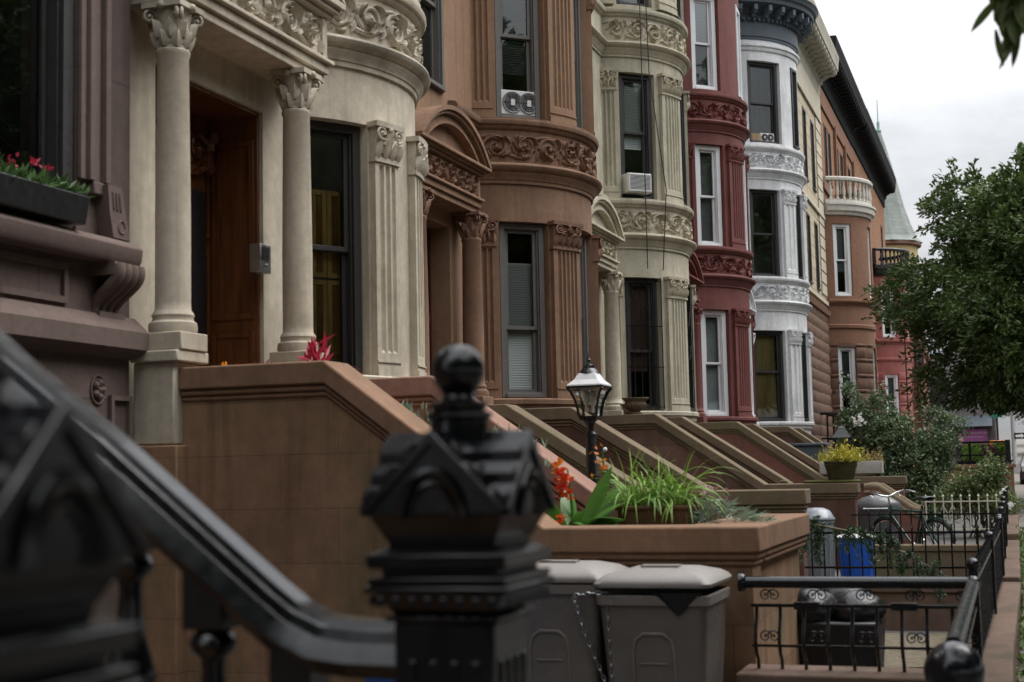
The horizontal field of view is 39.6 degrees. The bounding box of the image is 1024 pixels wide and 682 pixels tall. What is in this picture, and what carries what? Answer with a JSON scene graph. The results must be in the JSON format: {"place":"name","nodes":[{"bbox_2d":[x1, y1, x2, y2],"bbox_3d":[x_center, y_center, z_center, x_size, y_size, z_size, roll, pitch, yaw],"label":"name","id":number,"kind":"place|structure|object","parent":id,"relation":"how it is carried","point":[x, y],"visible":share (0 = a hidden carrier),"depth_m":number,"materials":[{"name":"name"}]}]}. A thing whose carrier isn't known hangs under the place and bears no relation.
{"place":"outdoors","nodes":[
{"label":"outdoors","id":0,"kind":"place"},
{"bbox_2d":[884,633,947,666],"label":"gravel","id":1,"kind":"structure","parent":0,"point":[915,658],"depth_m":11.60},
{"bbox_2d":[814,0,1023,459],"label":"sky","id":2,"kind":"structure","parent":0,"point":[938,89],"materials":[{"name":"white"}]},
{"bbox_2d":[835,432,1008,667],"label":"areaway paving","id":3,"kind":"structure","parent":0,"point":[960,536],"depth_m":25.42,"materials":[{"name":"grey concrete"}]},
{"bbox_2d":[0,350,148,681],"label":"stair railing","id":4,"kind":"object","parent":3,"relation":"on","point":[73,538],"visible":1,"depth_m":1.39,"materials":[{"name":"black metal"}]},
{"bbox_2d":[0,329,555,681],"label":"stair railing","id":5,"kind":"object","parent":3,"relation":"on","point":[458,502],"visible":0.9,"depth_m":2.75,"materials":[{"name":"black metal"}]},
{"bbox_2d":[527,560,627,681],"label":"wheeled bin","id":6,"kind":"object","parent":3,"relation":"on","point":[559,649],"visible":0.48,"depth_m":7.40,"materials":[{"name":"beige plastic"}]},
{"bbox_2d":[565,352,611,483],"bbox_3d":[0.717,1.391,12.711,0.344,2.600,0.344,-3,-5,19],"label":"lamp post","id":7,"kind":"object","parent":3,"relation":"on","point":[588,376],"visible":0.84,"depth_m":12.72,"materials":[{"name":"black metal"}]},
{"bbox_2d":[594,564,731,681],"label":"wheeled bin","id":8,"kind":"object","parent":3,"relation":"on","point":[655,638],"visible":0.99,"depth_m":7.21,"materials":[{"name":"beige plastic"}]},
{"bbox_2d":[572,590,613,681],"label":"chain","id":9,"kind":"object","parent":8,"relation":"attached to","point":[582,622],"visible":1,"depth_m":7.30,"materials":[{"name":"metal"}]},
{"bbox_2d":[653,592,702,615],"bbox_3d":[0.834,1.321,7.141,0.260,0.114,0.070,-3,-5,19],"label":"garbage bag","id":10,"kind":"object","parent":8,"relation":"in","point":[677,603],"visible":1,"depth_m":7.12,"materials":[{"name":"plastic"}]},
{"bbox_2d":[790,443,829,461],"bbox_3d":[6.362,3.185,30.407,0.850,1.990,0.800,-3,-5,19],"label":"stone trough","id":11,"kind":"object","parent":3,"relation":"on","point":[810,449],"visible":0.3,"depth_m":30.11,"materials":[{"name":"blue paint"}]},
{"bbox_2d":[806,507,834,576],"bbox_3d":[3.572,2.438,16.617,0.436,0.980,0.432,-3,-5,19],"label":"round bin","id":12,"kind":"object","parent":3,"relation":"on","point":[826,515],"visible":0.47,"depth_m":16.47,"materials":[{"name":"grey metal"}]},
{"bbox_2d":[797,576,886,666],"bbox_3d":[2.212,2.001,9.749,0.730,0.745,0.729,-3,-5,19],"label":"black bin","id":13,"kind":"object","parent":3,"relation":"on","point":[840,620],"visible":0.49,"depth_m":9.46,"materials":[{"name":"plastic"}]},
{"bbox_2d":[832,425,852,449],"bbox_3d":[5.697,2.539,24.368,0.323,2.210,0.321,-3,-5,19],"label":"lantern","id":14,"kind":"object","parent":3,"relation":"on","point":[841,432],"visible":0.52,"depth_m":24.37,"materials":[{"name":"black metal"}]},
{"bbox_2d":[837,534,875,576],"bbox_3d":[4.085,2.609,16.848,0.458,0.650,0.453,-3,-5,19],"label":"round bin","id":15,"kind":"object","parent":3,"relation":"on","point":[843,560],"visible":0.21,"depth_m":16.68,"materials":[{"name":"blue plastic"}]},
{"bbox_2d":[820,411,919,468],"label":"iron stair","id":16,"kind":"object","parent":3,"relation":"on","point":[832,415],"visible":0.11,"depth_m":42.80,"materials":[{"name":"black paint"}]},
{"bbox_2d":[798,515,948,604],"bbox_3d":[2.994,1.855,12.056,1.388,0.768,0.210,-4,-6,28],"label":"juniper branch","id":17,"kind":"object","parent":3,"relation":"on","point":[880,539],"visible":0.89,"depth_m":12.05,"materials":[{"name":"green plant"}]},
{"bbox_2d":[857,495,901,543],"bbox_3d":[5.539,2.811,21.522,0.740,0.960,0.594,-3,-5,19],"label":"covered grill","id":18,"kind":"object","parent":3,"relation":"on","point":[873,504],"visible":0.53,"depth_m":21.33,"materials":[{"name":"grey metal"}]},
{"bbox_2d":[800,588,963,630],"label":"yard wall","id":19,"kind":"structure","parent":3,"relation":"on","point":[939,619],"depth_m":12.92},
{"bbox_2d":[804,523,991,576],"bbox_3d":[3.580,1.952,13.146,1.740,0.520,0.028,-3,-5,19],"label":"iron fence","id":20,"kind":"object","parent":19,"relation":"on","point":[862,567],"visible":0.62,"depth_m":13.14,"materials":[{"name":"black metal"}]},
{"bbox_2d":[864,482,923,543],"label":"scroll wall","id":21,"kind":"structure","parent":3,"relation":"on","point":[885,489],"depth_m":24.12,"materials":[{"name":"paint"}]},
{"bbox_2d":[828,370,973,528],"bbox_3d":[7.387,2.081,27.030,2.687,3.204,1.375,-3,-5,19],"label":"rose bush","id":22,"kind":"object","parent":3,"relation":"on","point":[898,443],"visible":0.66,"depth_m":26.83,"materials":[{"name":"green plant"}]},
{"bbox_2d":[870,489,956,543],"bbox_3d":[5.435,2.552,19.226,0.646,1.078,1.718,3,-7,-39],"label":"bicycle","id":23,"kind":"object","parent":3,"relation":"on","point":[918,536],"visible":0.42,"depth_m":19.03,"materials":[{"name":"black metal"}]},
{"bbox_2d":[912,333,933,440],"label":"house","id":24,"kind":"structure","parent":3,"relation":"on","point":[919,418],"depth_m":70.28,"materials":[{"name":"red paint"}]},
{"bbox_2d":[874,544,982,576],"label":"yard wall","id":25,"kind":"structure","parent":3,"relation":"on","point":[958,553],"depth_m":17.86,"materials":[{"name":"brown stone"}]},
{"bbox_2d":[851,507,998,544],"bbox_3d":[5.261,2.476,18.040,1.850,0.710,0.028,-3,-5,19],"label":"iron fence","id":26,"kind":"object","parent":25,"relation":"on","point":[931,513],"visible":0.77,"depth_m":18.03,"materials":[{"name":"metal"}]},
{"bbox_2d":[928,353,996,464],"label":"corner shop","id":27,"kind":"structure","parent":3,"relation":"on","point":[986,421],"depth_m":91.25,"materials":[{"name":"grey paint"}]},
{"bbox_2d":[961,429,987,445],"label":"shop sign","id":28,"kind":"object","parent":27,"relation":"attached to","point":[977,434],"visible":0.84,"depth_m":90.69,"materials":[{"name":"purple plastic"}]},
{"bbox_2d":[930,448,1023,537],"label":"leafy shrub","id":29,"kind":"object","parent":3,"relation":"on","point":[985,477],"visible":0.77,"depth_m":25.20,"materials":[{"name":"green plant"}]},
{"bbox_2d":[942,464,1015,512],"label":"terrace wall","id":30,"kind":"structure","parent":3,"relation":"on","point":[1011,478],"depth_m":34.07,"materials":[{"name":"brown paint"}]},
{"bbox_2d":[950,440,1010,463],"bbox_3d":[11.247,2.724,34.745,1.770,0.579,0.120,-3,-5,19],"label":"iron fence","id":31,"kind":"object","parent":30,"relation":"on","point":[1007,450],"visible":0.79,"depth_m":34.56,"materials":[{"name":"black metal"}]},
{"bbox_2d":[955,460,1012,464],"bbox_3d":[11.701,3.575,35.142,1.360,1.240,0.880,-3,-5,19],"label":"raised bed","id":32,"kind":"object","parent":3,"relation":"on","point":[965,462],"visible":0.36,"depth_m":34.91,"materials":[{"name":"brown stone"}]},
{"bbox_2d":[960,440,989,460],"bbox_3d":[11.501,2.751,35.286,0.723,0.640,0.539,-3,-5,19],"label":"bush","id":33,"kind":"object","parent":32,"relation":"in","point":[965,452],"visible":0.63,"depth_m":35.22,"materials":[{"name":"green plant"}]},
{"bbox_2d":[1011,432,1023,681],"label":"pavement","id":34,"kind":"structure","parent":0,"point":[1019,488],"depth_m":52.61,"materials":[{"name":"concrete"}]},
{"bbox_2d":[860,140,1023,417],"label":"street tree","id":35,"kind":"object","parent":34,"relation":"on","point":[977,321],"visible":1,"depth_m":38.65,"materials":[{"name":"green plant"}]},
{"bbox_2d":[1010,411,1023,473],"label":"light pole","id":36,"kind":"object","parent":34,"relation":"on","point":[1014,435],"visible":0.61,"depth_m":75.14,"materials":[{"name":"metal"}]},
{"bbox_2d":[1011,525,1023,681],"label":"weeds","id":37,"kind":"object","parent":34,"relation":"on","point":[1020,674],"visible":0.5,"depth_m":12.64,"materials":[{"name":"green plant"}]},
{"label":"ground","id":38,"kind":"structure","parent":0,"visible":0},
{"bbox_2d":[0,0,148,658],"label":"rowhouse","id":39,"kind":"structure","parent":38,"relation":"on","point":[67,293],"depth_m":8.74,"materials":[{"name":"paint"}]},
{"bbox_2d":[0,0,73,227],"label":"window","id":40,"kind":"structure","parent":39,"relation":"in","point":[55,18],"depth_m":8.62,"materials":[{"name":"paint"}]},
{"bbox_2d":[0,152,96,225],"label":"window box","id":41,"kind":"object","parent":39,"relation":"on","point":[57,200],"visible":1,"depth_m":8.05,"materials":[{"name":"black plastic"}]},
{"bbox_2d":[129,0,430,681],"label":"rowhouse","id":42,"kind":"structure","parent":38,"relation":"on","point":[284,130],"depth_m":11.04,"materials":[{"name":"beige stone"}]},
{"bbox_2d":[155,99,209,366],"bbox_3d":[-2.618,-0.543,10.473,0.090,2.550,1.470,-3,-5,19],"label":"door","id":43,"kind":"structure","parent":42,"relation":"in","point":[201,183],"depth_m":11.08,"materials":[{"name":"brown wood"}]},
{"bbox_2d":[249,243,270,274],"bbox_3d":[-1.919,-0.627,10.872,0.116,0.220,0.160,-3,-5,19],"label":"intercom","id":44,"kind":"object","parent":42,"relation":"attached to","point":[259,258],"visible":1,"depth_m":10.81,"materials":[{"name":"metal"}]},
{"bbox_2d":[310,121,361,372],"bbox_3d":[-1.665,-0.834,12.747,0.648,2.267,0.185,3,-6,-36],"label":"window","id":45,"kind":"structure","parent":42,"relation":"in","point":[350,251],"depth_m":12.87,"materials":[{"name":"paint"}]},
{"bbox_2d":[179,360,769,681],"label":"stoop","id":46,"kind":"object","parent":38,"relation":"on","point":[283,458],"visible":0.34,"depth_m":8.76,"materials":[{"name":"brown stone"}]},
{"bbox_2d":[297,332,362,373],"bbox_3d":[-1.304,0.262,9.692,0.425,0.670,0.517,-6,-7,40],"label":"bromeliad","id":47,"kind":"object","parent":46,"relation":"on","point":[311,353],"visible":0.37,"depth_m":9.75,"materials":[{"name":"red plant"}]},
{"bbox_2d":[401,399,549,466],"bbox_3d":[-0.338,0.863,9.895,1.215,0.968,0.433,-2,-5,8],"label":"lavender","id":48,"kind":"object","parent":46,"relation":"on","point":[409,406],"visible":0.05,"depth_m":9.95,"materials":[{"name":"plant"}]},
{"bbox_2d":[415,0,602,415],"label":"rowhouse","id":49,"kind":"structure","parent":38,"relation":"on","point":[512,251],"depth_m":18.46,"materials":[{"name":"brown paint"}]},
{"bbox_2d":[426,228,432,375],"bbox_3d":[-1.156,-0.096,16.168,0.090,2.550,1.220,-3,-5,19],"label":"door","id":50,"kind":"structure","parent":49,"relation":"in","point":[427,230],"depth_m":16.70,"materials":[{"name":"brown wood"}]},
{"bbox_2d":[421,0,445,92],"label":"window","id":51,"kind":"structure","parent":49,"relation":"in","point":[435,7],"depth_m":17.37,"materials":[{"name":"grey paint"}]},
{"bbox_2d":[494,0,539,118],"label":"window","id":52,"kind":"structure","parent":49,"relation":"in","point":[530,37],"depth_m":18.86,"materials":[{"name":"grey paint"}]},
{"bbox_2d":[501,89,534,116],"bbox_3d":[0.073,-3.120,18.779,0.550,0.330,0.220,1,-6,-23],"label":"fan","id":53,"kind":"object","parent":49,"relation":"attached to","point":[519,103],"visible":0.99,"depth_m":18.68,"materials":[{"name":"plastic"}]},
{"bbox_2d":[499,223,546,397],"bbox_3d":[0.113,-0.391,18.490,0.624,2.267,0.235,1,-6,-23],"label":"window","id":54,"kind":"structure","parent":49,"relation":"in","point":[537,377],"depth_m":18.53,"materials":[{"name":"grey glass"}]},
{"bbox_2d":[573,0,582,128],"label":"window","id":55,"kind":"structure","parent":49,"relation":"in","point":[576,3],"depth_m":19.79,"materials":[{"name":"grey paint"}]},
{"bbox_2d":[579,234,589,392],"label":"window","id":56,"kind":"structure","parent":49,"relation":"in","point":[583,262],"depth_m":19.49,"materials":[{"name":"grey paint"}]},
{"bbox_2d":[591,0,698,421],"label":"rowhouse","id":57,"kind":"structure","parent":38,"relation":"on","point":[647,340],"depth_m":24.56,"materials":[{"name":"stone"}]},
{"bbox_2d":[618,74,653,198],"bbox_3d":[2.119,-3.526,24.745,0.624,2.217,0.235,1,-6,-23],"label":"window","id":58,"kind":"structure","parent":57,"relation":"in","point":[630,80],"depth_m":24.81,"materials":[{"name":"glass"}]},
{"bbox_2d":[621,173,651,195],"bbox_3d":[2.111,-2.692,24.524,0.460,0.330,0.440,1,-6,-23],"label":"air conditioner","id":59,"kind":"object","parent":57,"relation":"attached to","point":[632,184],"visible":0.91,"depth_m":24.34,"materials":[{"name":"white plastic"}]},
{"bbox_2d":[624,278,659,410],"bbox_3d":[2.196,0.063,24.418,0.624,2.267,0.235,1,-6,-23],"label":"window","id":60,"kind":"structure","parent":57,"relation":"in","point":[638,363],"depth_m":24.48,"materials":[{"name":"glass"}]},
{"bbox_2d":[639,0,647,268],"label":"cable","id":61,"kind":"object","parent":57,"relation":"hanging from","point":[643,134],"visible":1,"depth_m":24.27,"materials":[{"name":"black plastic"}]},
{"bbox_2d":[645,0,666,270],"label":"cable","id":62,"kind":"object","parent":57,"relation":"hanging from","point":[658,135],"visible":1,"depth_m":24.53,"materials":[{"name":"black plastic"}]},
{"bbox_2d":[680,90,686,205],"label":"window","id":63,"kind":"structure","parent":57,"relation":"in","point":[682,118],"depth_m":25.82,"materials":[{"name":"paint"}]},
{"bbox_2d":[487,404,810,576],"bbox_3d":[1.241,1.928,15.204,4.080,2.560,2.220,-3,-5,19],"label":"stoop","id":64,"kind":"object","parent":38,"relation":"on","point":[562,430],"visible":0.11,"depth_m":14.57,"materials":[{"name":"brown stone"}]},
{"bbox_2d":[683,0,758,423],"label":"rowhouse","id":65,"kind":"structure","parent":38,"relation":"on","point":[720,265],"depth_m":30.67,"materials":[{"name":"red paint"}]},
{"bbox_2d":[690,0,716,89],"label":"window","id":66,"kind":"structure","parent":65,"relation":"in","point":[710,53],"depth_m":31.02,"materials":[{"name":"white plastic"}]},
{"bbox_2d":[695,145,722,245],"bbox_3d":[4.202,-3.112,30.676,0.624,2.218,0.235,1,-6,-23],"label":"window","id":67,"kind":"structure","parent":65,"relation":"in","point":[715,211],"depth_m":30.72,"materials":[{"name":"white plastic"}]},
{"bbox_2d":[701,310,728,416],"bbox_3d":[4.279,0.478,30.350,0.624,2.268,0.235,1,-6,-23],"label":"window","id":68,"kind":"structure","parent":65,"relation":"in","point":[715,392],"depth_m":30.39,"materials":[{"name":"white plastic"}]},
{"bbox_2d":[735,4,742,99],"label":"window","id":69,"kind":"structure","parent":65,"relation":"in","point":[737,20],"depth_m":31.97,"materials":[{"name":"white plastic"}]},
{"bbox_2d":[743,161,747,249],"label":"window","id":70,"kind":"structure","parent":65,"relation":"in","point":[744,181],"depth_m":31.73,"materials":[{"name":"white plastic"}]},
{"bbox_2d":[749,316,755,416],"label":"window","id":71,"kind":"structure","parent":65,"relation":"in","point":[750,343],"depth_m":31.40,"materials":[{"name":"white plastic"}]},
{"bbox_2d":[600,414,860,569],"bbox_3d":[3.242,2.387,21.108,3.940,2.630,2.220,-3,-5,19],"label":"stoop","id":72,"kind":"object","parent":38,"relation":"on","point":[677,440],"visible":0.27,"depth_m":20.30,"materials":[{"name":"brown stone"}]},
{"bbox_2d":[622,397,648,413],"bbox_3d":[1.800,0.951,20.746,0.396,0.244,0.396,-3,-5,19],"label":"stone urn","id":73,"kind":"object","parent":72,"relation":"on","point":[635,405],"visible":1,"depth_m":20.63,"materials":[{"name":"brown stone"}]},
{"bbox_2d":[804,479,860,482],"bbox_3d":[4.443,1.949,19.733,0.750,0.039,0.320,-3,-5,19],"label":"pier cap","id":74,"kind":"object","parent":72,"relation":"on","point":[834,481],"visible":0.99,"depth_m":19.59,"materials":[{"name":"stone"}]},
{"bbox_2d":[811,438,879,479],"bbox_3d":[4.602,1.634,19.691,0.926,0.574,0.768,-3,-5,19],"label":"basket planter","id":75,"kind":"object","parent":74,"relation":"on","point":[839,464],"visible":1,"depth_m":19.59,"materials":[{"name":"yellow plant"}]},
{"bbox_2d":[698,513,809,664],"bbox_3d":[1.027,1.905,9.119,1.568,1.514,1.730,-3,-5,19],"label":"stone planter","id":76,"kind":"object","parent":38,"relation":"on","point":[788,535],"visible":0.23,"depth_m":8.91,"materials":[{"name":"stone"}]},
{"bbox_2d":[547,443,625,524],"bbox_3d":[0.407,0.931,8.731,0.672,0.612,0.555,-3,-5,19],"label":"canna","id":77,"kind":"object","parent":76,"relation":"in","point":[568,514],"visible":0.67,"depth_m":8.74,"materials":[{"name":"green plant"}]},
{"bbox_2d":[592,445,741,524],"bbox_3d":[0.922,0.895,8.644,0.991,0.562,0.808,-3,-5,19],"label":"grass pot","id":78,"kind":"object","parent":76,"relation":"on","point":[652,511],"depth_m":8.57,"materials":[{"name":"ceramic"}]},
{"bbox_2d":[677,484,782,523],"bbox_3d":[1.315,0.995,8.635,0.615,0.279,0.776,-1,-5,-7],"label":"trailing plant","id":79,"kind":"object","parent":76,"relation":"on","point":[740,516],"visible":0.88,"depth_m":8.55,"materials":[{"name":"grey plant"}]},
{"bbox_2d":[738,0,817,433],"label":"rowhouse","id":80,"kind":"structure","parent":38,"relation":"on","point":[773,33],"depth_m":36.14,"materials":[{"name":"white paint"}]},
{"bbox_2d":[747,61,778,143],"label":"window","id":81,"kind":"structure","parent":80,"relation":"in","point":[773,78],"depth_m":36.42,"materials":[{"name":"paint"}]},
{"bbox_2d":[749,190,779,276],"bbox_3d":[6.358,-2.707,35.978,0.808,2.217,0.185,1,-6,-20],"label":"window","id":82,"kind":"structure","parent":80,"relation":"in","point":[773,194],"depth_m":36.03,"materials":[{"name":"paint"}]},
{"bbox_2d":[753,331,785,421],"bbox_3d":[6.388,0.888,35.699,0.868,2.267,0.292,1,-6,-19],"label":"window","id":83,"kind":"structure","parent":80,"relation":"in","point":[768,401],"depth_m":35.78,"materials":[{"name":"glass"}]},
{"bbox_2d":[790,68,799,149],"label":"window","id":84,"kind":"structure","parent":80,"relation":"in","point":[793,76],"depth_m":37.05,"materials":[{"name":"paint"}]},
{"bbox_2d":[795,194,803,279],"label":"window","id":85,"kind":"structure","parent":80,"relation":"in","point":[798,212],"depth_m":36.62,"materials":[{"name":"paint"}]},
{"bbox_2d":[801,333,809,421],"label":"window","id":86,"kind":"structure","parent":80,"relation":"in","point":[803,347],"depth_m":36.29,"materials":[{"name":"paint"}]},
{"bbox_2d":[762,426,832,452],"bbox_3d":[7.265,3.332,32.906,3.700,2.710,2.220,-3,-5,19],"label":"stoop","id":87,"kind":"object","parent":38,"relation":"on","point":[788,434],"visible":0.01,"depth_m":32.25,"materials":[{"name":"brown stone"}]},
{"bbox_2d":[696,421,906,500],"bbox_3d":[5.393,2.852,26.905,4.150,2.660,2.220,-3,-5,19],"label":"stoop","id":88,"kind":"object","parent":38,"relation":"on","point":[775,453],"visible":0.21,"depth_m":26.14,"materials":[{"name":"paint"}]},
{"bbox_2d":[854,441,884,472],"bbox_3d":[6.393,2.085,25.635,0.678,0.592,0.416,-3,-5,19],"label":"trough planter","id":89,"kind":"object","parent":88,"relation":"on","point":[872,466],"visible":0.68,"depth_m":25.51,"materials":[{"name":"grey concrete"}]},
{"bbox_2d":[797,0,838,446],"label":"rowhouse","id":90,"kind":"structure","parent":38,"relation":"on","point":[819,60],"depth_m":43.66,"materials":[{"name":"beige brick"}]},
{"bbox_2d":[802,106,809,182],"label":"window","id":91,"kind":"structure","parent":90,"relation":"in","point":[803,110],"depth_m":42.91,"materials":[{"name":"paint"}]},
{"bbox_2d":[806,211,813,284],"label":"window","id":92,"kind":"structure","parent":90,"relation":"in","point":[807,215],"depth_m":42.62,"materials":[{"name":"paint"}]},
{"bbox_2d":[810,119,816,192],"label":"window","id":93,"kind":"structure","parent":90,"relation":"in","point":[811,124],"depth_m":44.59,"materials":[{"name":"paint"}]},
{"bbox_2d":[814,221,820,290],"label":"window","id":94,"kind":"structure","parent":90,"relation":"in","point":[815,224],"depth_m":44.31,"materials":[{"name":"paint"}]},
{"bbox_2d":[736,664,925,681],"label":"kerb wall","id":95,"kind":"structure","parent":38,"relation":"on","point":[776,673],"depth_m":7.36,"materials":[{"name":"brown stone"}]},
{"bbox_2d":[737,572,985,681],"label":"iron fence","id":96,"kind":"object","parent":95,"relation":"on","point":[954,657],"visible":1,"depth_m":7.34,"materials":[{"name":"black metal"}]},
{"bbox_2d":[820,35,878,446],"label":"rowhouse","id":97,"kind":"structure","parent":38,"relation":"on","point":[849,215],"depth_m":46.50,"materials":[{"name":"stone"}]},
{"bbox_2d":[832,224,851,295],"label":"window","id":98,"kind":"structure","parent":97,"relation":"in","point":[842,258],"depth_m":46.40,"materials":[{"name":"white wood"}]},
{"bbox_2d":[838,347,856,425],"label":"window","id":99,"kind":"structure","parent":97,"relation":"in","point":[846,362],"depth_m":46.08,"materials":[{"name":"white wood"}]},
{"bbox_2d":[852,110,915,470],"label":"rowhouse","id":100,"kind":"structure","parent":38,"relation":"on","point":[872,164],"depth_m":62.86,"materials":[{"name":"orange brick"}]},
{"bbox_2d":[885,374,898,421],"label":"window","id":101,"kind":"structure","parent":100,"relation":"in","point":[893,378],"depth_m":62.76,"materials":[{"name":"white wood"}]},
{"bbox_2d":[876,106,930,435],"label":"corner tower","id":102,"kind":"structure","parent":38,"relation":"on","point":[899,230],"depth_m":77.06,"materials":[{"name":"red brick"}]},
{"bbox_2d":[969,638,1014,681],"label":"kerb wall","id":103,"kind":"structure","parent":38,"relation":"on","point":[999,659],"depth_m":7.51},
{"bbox_2d":[970,0,1023,70],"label":"street tree","id":104,"kind":"object","parent":38,"relation":"on","point":[1008,17],"visible":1,"depth_m":4.80,"materials":[{"name":"green plant"}]},
{"bbox_2d":[988,582,1020,681],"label":"kerb wall","id":105,"kind":"structure","parent":38,"relation":"on","point":[1005,621],"depth_m":10.07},
{"bbox_2d":[965,516,1004,660],"bbox_3d":[3.391,1.784,10.036,0.076,0.878,5.877,-3,-6,20],"label":"iron fence","id":106,"kind":"object","parent":105,"relation":"on","point":[985,566],"visible":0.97,"depth_m":9.03,"materials":[{"name":"black metal"}]},
{"bbox_2d":[1003,540,1020,616],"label":"kerb wall","id":107,"kind":"structure","parent":38,"relation":"on","point":[1012,570],"depth_m":14.23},
{"bbox_2d":[995,501,1007,565],"bbox_3d":[5.187,2.192,15.006,0.076,0.888,4.476,-3,-6,19],"label":"iron fence","id":108,"kind":"object","parent":107,"relation":"on","point":[1002,511],"visible":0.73,"depth_m":15.01,"materials":[{"name":"black metal"}]},
{"bbox_2d":[1007,512,1018,539],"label":"kerb wall","id":109,"kind":"structure","parent":38,"relation":"on","point":[1012,531],"depth_m":20.00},
{"bbox_2d":[921,494,1000,530],"bbox_3d":[7.205,2.757,22.756,1.240,0.620,0.038,-3,-5,19],"label":"iron fence","id":110,"kind":"object","parent":109,"relation":"on","point":[969,501],"visible":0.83,"depth_m":22.74,"materials":[{"name":"grey metal"}]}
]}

